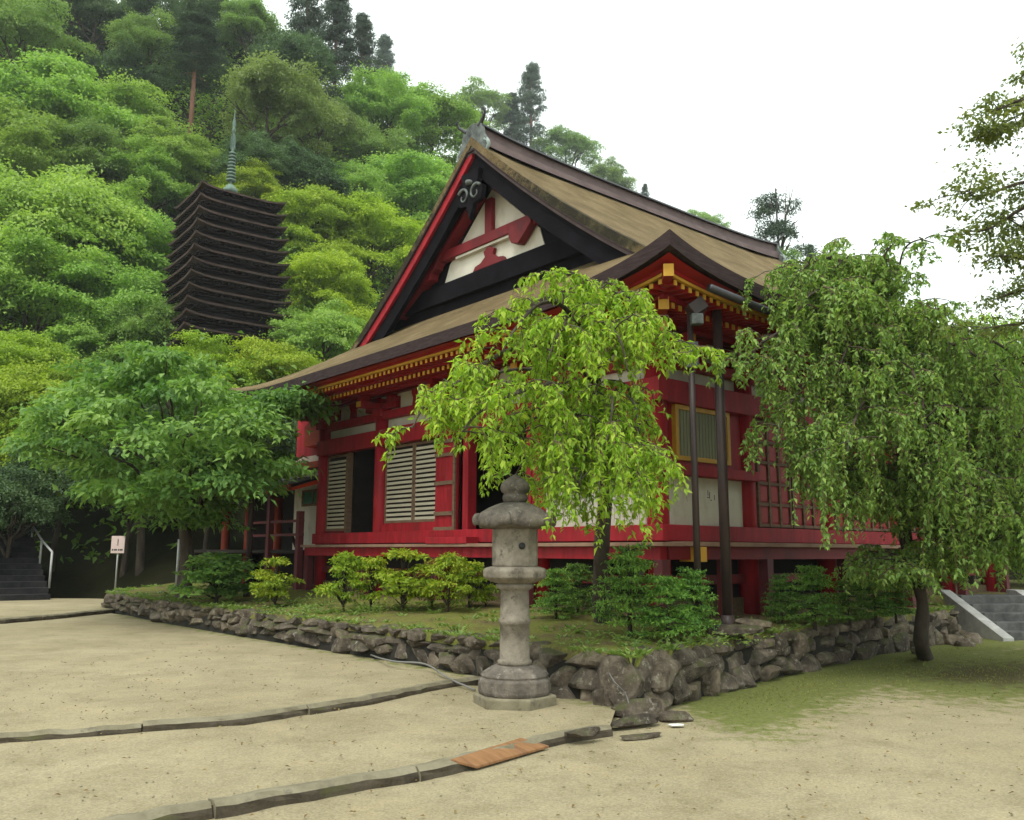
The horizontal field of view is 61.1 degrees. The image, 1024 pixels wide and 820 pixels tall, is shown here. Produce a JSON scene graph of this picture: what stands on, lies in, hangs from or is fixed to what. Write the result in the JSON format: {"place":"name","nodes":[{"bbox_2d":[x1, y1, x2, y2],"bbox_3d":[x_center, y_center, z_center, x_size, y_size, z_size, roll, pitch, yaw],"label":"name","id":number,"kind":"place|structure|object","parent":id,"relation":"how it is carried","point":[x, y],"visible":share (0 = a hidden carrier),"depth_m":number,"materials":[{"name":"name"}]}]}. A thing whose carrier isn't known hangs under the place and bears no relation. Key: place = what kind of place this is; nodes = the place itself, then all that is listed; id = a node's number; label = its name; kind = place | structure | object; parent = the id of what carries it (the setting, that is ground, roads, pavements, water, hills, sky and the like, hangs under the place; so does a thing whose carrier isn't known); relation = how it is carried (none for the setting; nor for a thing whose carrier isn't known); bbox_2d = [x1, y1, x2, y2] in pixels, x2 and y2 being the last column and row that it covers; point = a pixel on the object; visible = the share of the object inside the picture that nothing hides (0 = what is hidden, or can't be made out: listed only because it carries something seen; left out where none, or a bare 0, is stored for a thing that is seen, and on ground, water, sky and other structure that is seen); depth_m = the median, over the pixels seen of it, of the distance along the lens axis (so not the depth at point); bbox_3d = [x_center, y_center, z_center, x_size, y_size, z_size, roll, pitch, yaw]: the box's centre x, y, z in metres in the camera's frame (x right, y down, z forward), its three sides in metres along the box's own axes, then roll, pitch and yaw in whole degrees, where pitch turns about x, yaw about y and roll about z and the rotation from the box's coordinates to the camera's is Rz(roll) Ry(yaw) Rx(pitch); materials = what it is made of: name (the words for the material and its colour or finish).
{"place":"outdoors","nodes":[
{"label":"outdoors","id":0,"kind":"place"},
{"bbox_2d":[0,598,112,617],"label":"path","id":1,"kind":"structure","parent":0,"point":[19,608],"depth_m":21.66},
{"bbox_2d":[0,613,473,732],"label":"gravel court","id":2,"kind":"object","parent":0,"point":[80,644],"visible":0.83,"depth_m":10.48,"materials":[{"name":"beige gravel"}]},
{"bbox_2d":[0,685,614,819],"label":"gravel court","id":3,"kind":"object","parent":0,"point":[228,771],"visible":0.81,"depth_m":6.68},
{"bbox_2d":[472,474,556,710],"bbox_3d":[0.030,1.844,9.027,0.944,2.355,0.863,4,-10,-20],"label":"stone lantern","id":4,"kind":"object","parent":3,"relation":"on","point":[514,678],"visible":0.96,"depth_m":8.83,"materials":[{"name":"stone"}]},
{"bbox_2d":[0,15,1022,598],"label":"hillside","id":5,"kind":"structure","parent":0,"point":[80,575],"depth_m":29.58,"materials":[{"name":"green plant"}]},
{"bbox_2d":[0,527,50,600],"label":"stone steps","id":6,"kind":"structure","parent":5,"relation":"on","point":[22,576],"depth_m":25.73,"materials":[{"name":"grey stone"}]},
{"bbox_2d":[0,463,76,557],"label":"evergreen tree","id":7,"kind":"object","parent":5,"relation":"on","point":[34,507],"visible":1,"depth_m":26.57,"materials":[{"name":"green plant"}]},
{"bbox_2d":[0,324,86,396],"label":"yellow maple","id":8,"kind":"object","parent":5,"relation":"on","point":[18,347],"visible":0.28,"depth_m":37.20,"materials":[{"name":"green plant"}]},
{"bbox_2d":[0,390,90,525],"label":"yellow maple","id":9,"kind":"object","parent":5,"relation":"on","point":[4,423],"visible":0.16,"depth_m":31.86,"materials":[{"name":"green plant"}]},
{"bbox_2d":[0,433,99,572],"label":"evergreen tree","id":10,"kind":"object","parent":5,"relation":"on","point":[54,545],"visible":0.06,"depth_m":29.52,"materials":[{"name":"green plant"}]},
{"bbox_2d":[0,0,101,71],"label":"broadleaf tree","id":11,"kind":"object","parent":5,"relation":"on","point":[40,27],"visible":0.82,"depth_m":71.94,"materials":[{"name":"green plant"}]},
{"bbox_2d":[0,354,107,521],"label":"yellow maple","id":12,"kind":"object","parent":5,"relation":"on","point":[17,379],"visible":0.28,"depth_m":32.95,"materials":[{"name":"green plant"}]},
{"bbox_2d":[0,95,109,185],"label":"maple","id":13,"kind":"object","parent":5,"relation":"on","point":[23,133],"visible":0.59,"depth_m":56.75,"materials":[{"name":"green plant"}]},
{"bbox_2d":[0,208,118,342],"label":"maple","id":14,"kind":"object","parent":5,"relation":"on","point":[14,279],"visible":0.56,"depth_m":42.03,"materials":[{"name":"green plant"}]},
{"bbox_2d":[0,44,162,175],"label":"maple","id":15,"kind":"object","parent":5,"relation":"on","point":[57,79],"visible":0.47,"depth_m":62.12,"materials":[{"name":"green plant"}]},
{"bbox_2d":[30,111,134,187],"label":"broadleaf tree","id":16,"kind":"object","parent":5,"relation":"on","point":[93,134],"visible":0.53,"depth_m":59.34,"materials":[{"name":"green plant"}]},
{"bbox_2d":[0,153,170,322],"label":"maple","id":17,"kind":"object","parent":5,"relation":"on","point":[67,198],"visible":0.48,"depth_m":45.42,"materials":[{"name":"green plant"}]},
{"bbox_2d":[1,247,169,359],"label":"maple","id":18,"kind":"object","parent":5,"relation":"on","point":[137,294],"visible":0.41,"depth_m":42.30,"materials":[{"name":"green plant"}]},
{"bbox_2d":[47,444,136,577],"bbox_3d":[-12.137,3.053,27.741,4.212,4.763,5.430,-1,-9,9],"label":"evergreen tree","id":19,"kind":"object","parent":5,"relation":"on","point":[124,560],"visible":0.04,"depth_m":27.43,"materials":[{"name":"green plant"}]},
{"bbox_2d":[25,0,162,56],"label":"evergreen tree","id":20,"kind":"object","parent":5,"relation":"on","point":[104,10],"visible":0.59,"depth_m":82.38,"materials":[{"name":"green plant"}]},
{"bbox_2d":[41,307,170,370],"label":"maple","id":21,"kind":"object","parent":5,"relation":"on","point":[89,335],"visible":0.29,"depth_m":40.81,"materials":[{"name":"green plant"}]},
{"bbox_2d":[53,205,176,285],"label":"maple","id":22,"kind":"object","parent":5,"relation":"on","point":[145,240],"visible":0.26,"depth_m":48.29,"materials":[{"name":"green plant"}]},
{"bbox_2d":[34,65,196,186],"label":"maple","id":23,"kind":"object","parent":5,"relation":"on","point":[133,89],"visible":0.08,"depth_m":66.35,"materials":[{"name":"green plant"}]},
{"bbox_2d":[50,390,210,575],"bbox_3d":[-11.492,1.989,27.152,5.916,6.618,6.871,4,-10,-22],"label":"evergreen tree","id":24,"kind":"object","parent":5,"relation":"on","point":[140,564],"visible":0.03,"depth_m":26.92,"materials":[{"name":"green plant"}]},
{"bbox_2d":[78,37,185,104],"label":"evergreen tree","id":25,"kind":"object","parent":5,"relation":"on","point":[111,62],"visible":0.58,"depth_m":76.83,"materials":[{"name":"green plant"}]},
{"bbox_2d":[93,293,182,346],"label":"broadleaf tree","id":26,"kind":"object","parent":5,"relation":"on","point":[146,315],"visible":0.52,"depth_m":41.43,"materials":[{"name":"green plant"}]},
{"bbox_2d":[93,130,198,248],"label":"maple","id":27,"kind":"object","parent":5,"relation":"on","point":[151,169],"visible":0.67,"depth_m":59.90,"materials":[{"name":"green plant"}]},
{"bbox_2d":[97,4,198,97],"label":"broadleaf tree","id":28,"kind":"object","parent":5,"relation":"on","point":[148,36],"visible":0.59,"depth_m":77.77,"materials":[{"name":"green plant"}]},
{"bbox_2d":[105,111,227,219],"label":"maple","id":29,"kind":"object","parent":5,"relation":"on","point":[171,135],"visible":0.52,"depth_m":62.98,"materials":[{"name":"green plant"}]},
{"bbox_2d":[151,8,238,148],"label":"cedar","id":30,"kind":"object","parent":5,"relation":"on","point":[194,45],"visible":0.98,"depth_m":71.13,"materials":[{"name":"green plant"}]},
{"bbox_2d":[134,326,265,402],"bbox_3d":[-12.705,-0.766,35.467,6.998,5.303,5.498,-3,-10,19],"label":"yellow maple","id":31,"kind":"object","parent":5,"relation":"on","point":[215,352],"visible":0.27,"depth_m":35.16,"materials":[{"name":"green plant"}]},
{"bbox_2d":[155,0,252,70],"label":"evergreen tree","id":32,"kind":"object","parent":5,"relation":"on","point":[212,7],"visible":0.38,"depth_m":83.84,"materials":[{"name":"green plant"}]},
{"bbox_2d":[157,114,293,356],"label":"pagoda","id":33,"kind":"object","parent":5,"relation":"on","point":[224,270],"visible":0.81,"depth_m":42.39,"materials":[{"name":"brown wood"}]},
{"bbox_2d":[0,0,457,563],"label":"woodland","id":34,"kind":"object","parent":5,"relation":"on","point":[218,134],"visible":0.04,"depth_m":66.92,"materials":[{"name":"green plant"}]},
{"bbox_2d":[197,157,283,236],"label":"yellow maple","id":35,"kind":"object","parent":5,"relation":"on","point":[257,179],"visible":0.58,"depth_m":59.85,"materials":[{"name":"green plant"}]},
{"bbox_2d":[211,0,284,65],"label":"broadleaf tree","id":36,"kind":"object","parent":5,"relation":"on","point":[256,16],"visible":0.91,"depth_m":84.36,"materials":[{"name":"green plant"}]},
{"bbox_2d":[199,126,298,196],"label":"evergreen tree","id":37,"kind":"object","parent":5,"relation":"on","point":[277,157],"visible":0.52,"depth_m":62.25,"materials":[{"name":"green plant"}]},
{"bbox_2d":[200,335,324,443],"bbox_3d":[-10.352,-0.587,36.639,6.551,5.162,5.574,-4,-10,25],"label":"yellow maple","id":38,"kind":"object","parent":5,"relation":"on","point":[269,353],"visible":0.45,"depth_m":35.53,"materials":[{"name":"green plant"}]},
{"bbox_2d":[204,45,353,161],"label":"broadleaf tree","id":39,"kind":"object","parent":5,"relation":"on","point":[254,88],"visible":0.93,"depth_m":66.46,"materials":[{"name":"green plant"}]},
{"bbox_2d":[241,25,348,87],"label":"tree","id":40,"kind":"object","parent":5,"relation":"on","point":[291,43],"visible":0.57,"depth_m":81.39,"materials":[{"name":"green plant"}]},
{"bbox_2d":[248,130,371,198],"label":"evergreen tree","id":41,"kind":"object","parent":5,"relation":"on","point":[309,164],"visible":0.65,"depth_m":65.46,"materials":[{"name":"green plant"}]},
{"bbox_2d":[280,0,341,102],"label":"cedar","id":42,"kind":"object","parent":5,"relation":"on","point":[304,24],"visible":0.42,"depth_m":85.16,"materials":[{"name":"green plant"}]},
{"bbox_2d":[259,295,367,368],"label":"maple","id":43,"kind":"object","parent":5,"relation":"on","point":[338,327],"visible":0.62,"depth_m":42.59,"materials":[{"name":"green plant"}]},
{"bbox_2d":[261,180,376,274],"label":"yellow maple","id":44,"kind":"object","parent":5,"relation":"on","point":[313,203],"visible":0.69,"depth_m":57.39,"materials":[{"name":"green plant"}]},
{"bbox_2d":[274,94,368,165],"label":"broadleaf tree","id":45,"kind":"object","parent":5,"relation":"on","point":[351,124],"visible":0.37,"depth_m":75.24,"materials":[{"name":"green plant"}]},
{"bbox_2d":[277,244,383,348],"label":"yellow maple","id":46,"kind":"object","parent":5,"relation":"on","point":[322,277],"visible":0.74,"depth_m":49.25,"materials":[{"name":"green plant"}]},
{"bbox_2d":[319,0,362,99],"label":"cedar","id":47,"kind":"object","parent":5,"relation":"on","point":[340,22],"visible":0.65,"depth_m":90.97,"materials":[{"name":"green plant"}]},
{"bbox_2d":[307,158,407,226],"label":"maple","id":48,"kind":"object","parent":5,"relation":"on","point":[368,181],"visible":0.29,"depth_m":67.66,"materials":[{"name":"green plant"}]},
{"bbox_2d":[296,183,426,306],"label":"yellow maple","id":49,"kind":"object","parent":5,"relation":"on","point":[383,233],"visible":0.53,"depth_m":60.32,"materials":[{"name":"green plant"}]},
{"bbox_2d":[341,11,384,123],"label":"cedar","id":50,"kind":"object","parent":5,"relation":"on","point":[365,50],"visible":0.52,"depth_m":94.17,"materials":[{"name":"green plant"}]},
{"bbox_2d":[314,113,420,170],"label":"broadleaf tree","id":51,"kind":"object","parent":5,"relation":"on","point":[374,139],"visible":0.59,"depth_m":77.41,"materials":[{"name":"green plant"}]},
{"bbox_2d":[333,60,439,155],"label":"maple","id":52,"kind":"object","parent":5,"relation":"on","point":[394,100],"visible":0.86,"depth_m":85.75,"materials":[{"name":"green plant"}]},
{"bbox_2d":[331,147,453,232],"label":"maple","id":53,"kind":"object","parent":5,"relation":"on","point":[420,184],"visible":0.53,"depth_m":71.63,"materials":[{"name":"green plant"}]},
{"bbox_2d":[371,78,496,167],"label":"maple","id":54,"kind":"object","parent":5,"relation":"on","point":[451,113],"visible":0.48,"depth_m":92.10,"materials":[{"name":"green plant"}]},
{"bbox_2d":[450,74,517,130],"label":"broadleaf tree","id":55,"kind":"object","parent":5,"relation":"on","point":[478,97],"visible":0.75,"depth_m":157.40,"materials":[{"name":"green plant"}]},
{"bbox_2d":[510,60,551,153],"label":"cedar","id":56,"kind":"object","parent":5,"relation":"on","point":[530,77],"visible":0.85,"depth_m":159.80,"materials":[{"name":"green plant"}]},
{"bbox_2d":[530,122,609,170],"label":"broadleaf tree","id":57,"kind":"object","parent":5,"relation":"on","point":[569,141],"visible":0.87,"depth_m":157.33,"materials":[{"name":"green plant"}]},
{"bbox_2d":[587,155,640,191],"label":"broadleaf tree","id":58,"kind":"object","parent":5,"relation":"on","point":[614,173],"visible":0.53,"depth_m":155.79,"materials":[{"name":"green plant"}]},
{"bbox_2d":[741,185,821,266],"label":"pine","id":59,"kind":"object","parent":5,"relation":"on","point":[776,228],"visible":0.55,"depth_m":64.51,"materials":[{"name":"green plant"}]},
{"bbox_2d":[105,581,957,666],"bbox_3d":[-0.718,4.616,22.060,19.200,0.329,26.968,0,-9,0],"label":"terrace ground","id":60,"kind":"structure","parent":0,"point":[479,624],"depth_m":12.75,"materials":[{"name":"green plant"}]},
{"bbox_2d":[0,337,361,598],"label":"tree","id":61,"kind":"object","parent":60,"relation":"on","point":[184,479],"visible":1,"depth_m":17.08,"materials":[{"name":"green plant"}]},
{"bbox_2d":[162,551,264,602],"bbox_3d":[-5.795,3.357,17.141,2.076,1.122,1.894,6,-11,-32],"label":"shrub","id":62,"kind":"object","parent":60,"relation":"on","point":[220,584],"visible":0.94,"depth_m":16.96,"materials":[{"name":"green plant"}]},
{"bbox_2d":[194,421,319,589],"bbox_3d":[-6.514,2.663,23.563,2.500,4.500,7.400,8,-12,-40],"label":"covered corridor","id":63,"kind":"object","parent":60,"relation":"on","point":[288,522],"visible":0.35,"depth_m":22.31,"materials":[{"name":"red wood"}]},
{"bbox_2d":[247,556,305,604],"bbox_3d":[-4.341,3.130,15.614,0.975,1.013,1.272,-1,-9,6],"label":"shrub","id":64,"kind":"object","parent":60,"relation":"on","point":[275,589],"visible":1,"depth_m":15.54,"materials":[{"name":"green plant"}]},
{"bbox_2d":[307,550,373,611],"bbox_3d":[-2.820,2.898,14.500,1.011,1.118,0.996,0,-9,2],"label":"shrub","id":65,"kind":"object","parent":60,"relation":"on","point":[346,559],"visible":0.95,"depth_m":14.40,"materials":[{"name":"green plant"}]},
{"bbox_2d":[348,556,396,608],"bbox_3d":[-2.344,2.944,14.605,0.887,1.000,0.768,3,-10,-16],"label":"shrub","id":66,"kind":"object","parent":60,"relation":"on","point":[374,564],"visible":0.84,"depth_m":14.54,"materials":[{"name":"green plant"}]},
{"bbox_2d":[368,547,448,610],"bbox_3d":[-1.675,2.838,14.318,1.284,1.153,1.676,4,-10,-24],"label":"shrub","id":67,"kind":"object","parent":60,"relation":"on","point":[402,583],"visible":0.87,"depth_m":14.18,"materials":[{"name":"green plant"}]},
{"bbox_2d":[418,551,477,611],"bbox_3d":[-0.998,2.778,13.809,0.910,1.065,0.922,4,-10,-20],"label":"shrub","id":68,"kind":"object","parent":60,"relation":"on","point":[452,561],"visible":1,"depth_m":13.74,"materials":[{"name":"green plant"}]},
{"bbox_2d":[441,560,490,607],"bbox_3d":[-0.707,2.940,14.347,0.829,0.944,0.958,3,-10,-16],"label":"shrub","id":69,"kind":"object","parent":60,"relation":"on","point":[475,565],"visible":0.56,"depth_m":14.27,"materials":[{"name":"green plant"}]},
{"bbox_2d":[371,266,728,623],"bbox_3d":[0.580,0.487,10.256,3.447,4.726,4.588,-7,-12,36],"label":"weeping cherry","id":70,"kind":"object","parent":60,"relation":"on","point":[593,432],"visible":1,"depth_m":9.39,"materials":[{"name":"green plant"}]},
{"bbox_2d":[529,567,588,618],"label":"conifer sapling","id":71,"kind":"object","parent":60,"relation":"on","point":[555,596],"visible":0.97,"depth_m":12.31,"materials":[{"name":"green plant"}]},
{"bbox_2d":[542,562,592,611],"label":"conifer sapling","id":72,"kind":"object","parent":60,"relation":"on","point":[578,577],"visible":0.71,"depth_m":12.83,"materials":[{"name":"green plant"}]},
{"bbox_2d":[228,107,1011,618],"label":"temple hall","id":73,"kind":"structure","parent":60,"relation":"on","point":[506,215],"depth_m":16.47,"materials":[{"name":"red wood"}]},
{"bbox_2d":[433,437,458,529],"bbox_3d":[-1.264,1.426,16.556,0.095,1.760,0.680,8,-12,-40],"label":"door leaf","id":74,"kind":"structure","parent":73,"relation":"in","point":[451,512],"depth_m":16.49,"materials":[{"name":"red paint"}]},
{"bbox_2d":[671,404,730,465],"bbox_3d":[2.953,0.399,13.479,1.360,0.845,0.078,8,-12,-40],"label":"window","id":75,"kind":"structure","parent":73,"relation":"in","point":[705,418],"depth_m":13.41,"materials":[{"name":"yellow paint"}]},
{"bbox_2d":[712,299,734,623],"bbox_3d":[2.833,0.646,11.702,0.180,4.578,0.180,0,-9,0],"label":"drainpipe","id":76,"kind":"object","parent":73,"relation":"attached to","point":[727,616],"visible":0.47,"depth_m":11.59,"materials":[{"name":"brown metal"}]},
{"bbox_2d":[753,419,792,527],"bbox_3d":[4.398,1.082,14.628,0.975,1.780,0.060,8,-12,-40],"label":"panel door","id":77,"kind":"structure","parent":73,"relation":"in","point":[774,508],"depth_m":14.58,"materials":[{"name":"brown wood"}]},
{"bbox_2d":[790,444,822,528],"bbox_3d":[5.179,1.191,15.281,0.995,1.780,0.060,8,-12,-40],"label":"panel door","id":78,"kind":"structure","parent":73,"relation":"in","point":[803,521],"depth_m":15.10,"materials":[{"name":"brown wood"}]},
{"bbox_2d":[587,542,671,637],"bbox_3d":[1.435,2.217,10.566,1.076,1.233,1.136,2,-9,-11],"label":"conifer sapling","id":79,"kind":"object","parent":60,"relation":"on","point":[627,557],"visible":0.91,"depth_m":10.46,"materials":[{"name":"green plant"}]},
{"bbox_2d":[624,574,714,640],"bbox_3d":[1.822,2.369,10.203,1.129,0.870,0.936,9,-12,-41],"label":"conifer sapling","id":80,"kind":"object","parent":60,"relation":"on","point":[667,589],"visible":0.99,"depth_m":10.12,"materials":[{"name":"green plant"}]},
{"bbox_2d":[669,566,721,635],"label":"conifer sapling","id":81,"kind":"object","parent":60,"relation":"on","point":[690,578],"visible":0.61,"depth_m":10.70,"materials":[{"name":"green plant"}]},
{"bbox_2d":[684,296,708,632],"bbox_3d":[2.408,0.651,11.088,0.317,4.331,0.350,0,-9,0],"label":"lamp pole","id":82,"kind":"object","parent":60,"relation":"on","point":[696,308],"visible":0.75,"depth_m":11.17,"materials":[{"name":"brown metal"}]},
{"bbox_2d":[761,573,802,623],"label":"conifer sapling","id":83,"kind":"object","parent":60,"relation":"on","point":[779,594],"visible":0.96,"depth_m":12.64,"materials":[{"name":"green plant"}]},
{"bbox_2d":[779,565,854,630],"bbox_3d":[4.336,2.715,12.508,1.103,0.986,0.915,-3,-10,20],"label":"conifer sapling","id":84,"kind":"object","parent":60,"relation":"on","point":[815,578],"visible":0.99,"depth_m":12.43,"materials":[{"name":"green plant"}]},
{"bbox_2d":[826,576,879,627],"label":"conifer sapling","id":85,"kind":"object","parent":60,"relation":"on","point":[859,610],"visible":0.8,"depth_m":13.06,"materials":[{"name":"green plant"}]},
{"bbox_2d":[847,575,908,625],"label":"conifer sapling","id":86,"kind":"object","parent":60,"relation":"on","point":[876,603],"visible":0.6,"depth_m":13.45,"materials":[{"name":"green plant"}]},
{"bbox_2d":[118,0,1023,341],"label":"sky","id":87,"kind":"structure","parent":0,"point":[713,106],"materials":[{"name":"white"}]},
{"bbox_2d":[141,638,1023,819],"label":"gravel ground","id":88,"kind":"structure","parent":0,"point":[764,793],"depth_m":6.66,"materials":[{"name":"beige gravel"}]},
{"bbox_2d":[0,608,114,623],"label":"stone kerb","id":89,"kind":"structure","parent":88,"relation":"on","point":[6,620],"depth_m":18.71,"materials":[{"name":"grey stone"}]},
{"bbox_2d":[0,676,480,742],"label":"stone kerb","id":90,"kind":"structure","parent":88,"relation":"on","point":[236,719],"depth_m":7.71,"materials":[{"name":"grey stone"}]},
{"bbox_2d":[98,725,612,819],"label":"stone kerb","id":91,"kind":"structure","parent":88,"relation":"on","point":[244,803],"depth_m":5.68,"materials":[{"name":"grey stone"}]},
{"bbox_2d":[450,738,548,768],"bbox_3d":[-0.099,2.667,6.752,0.155,0.087,1.094,-7,-12,38],"label":"wooden plank","id":92,"kind":"object","parent":88,"relation":"on","point":[483,757],"visible":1,"depth_m":6.68,"materials":[{"name":"brown wood"}]},
{"bbox_2d":[1,665,1021,819],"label":"grit","id":93,"kind":"object","parent":88,"relation":"on","point":[500,740],"visible":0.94,"depth_m":7.04,"materials":[{"name":"gravel"}]},
{"bbox_2d":[3,643,1022,819],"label":"fallen leaves","id":94,"kind":"object","parent":88,"relation":"on","point":[513,722],"visible":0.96,"depth_m":7.43,"materials":[{"name":"brown plant"}]},
{"bbox_2d":[101,589,982,717],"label":"retaining wall","id":95,"kind":"structure","parent":88,"relation":"on","point":[656,681],"depth_m":11.33,"materials":[{"name":"stone"}]},
{"bbox_2d":[610,713,658,727],"bbox_3d":[1.130,2.885,8.042,0.588,0.110,0.172,6,-11,-32],"label":"flat rock","id":96,"kind":"object","parent":88,"relation":"on","point":[636,720],"visible":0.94,"depth_m":7.98,"materials":[{"name":"stone"}]},
{"bbox_2d":[706,231,1023,660],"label":"weeping cherry","id":97,"kind":"object","parent":88,"relation":"on","point":[963,489],"visible":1,"depth_m":10.99,"materials":[{"name":"green plant"}]},
{"bbox_2d":[727,644,1023,729],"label":"grass","id":98,"kind":"structure","parent":88,"relation":"on","point":[893,659],"depth_m":11.52,"materials":[{"name":"green plant"}]},
{"bbox_2d":[904,36,1023,372],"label":"maple","id":99,"kind":"object","parent":88,"relation":"on","point":[987,134],"visible":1,"depth_m":9.38,"materials":[{"name":"green plant"}]},
{"bbox_2d":[937,589,1023,640],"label":"stone steps","id":100,"kind":"structure","parent":88,"relation":"on","point":[998,617],"depth_m":17.21,"materials":[{"name":"grey stone"}]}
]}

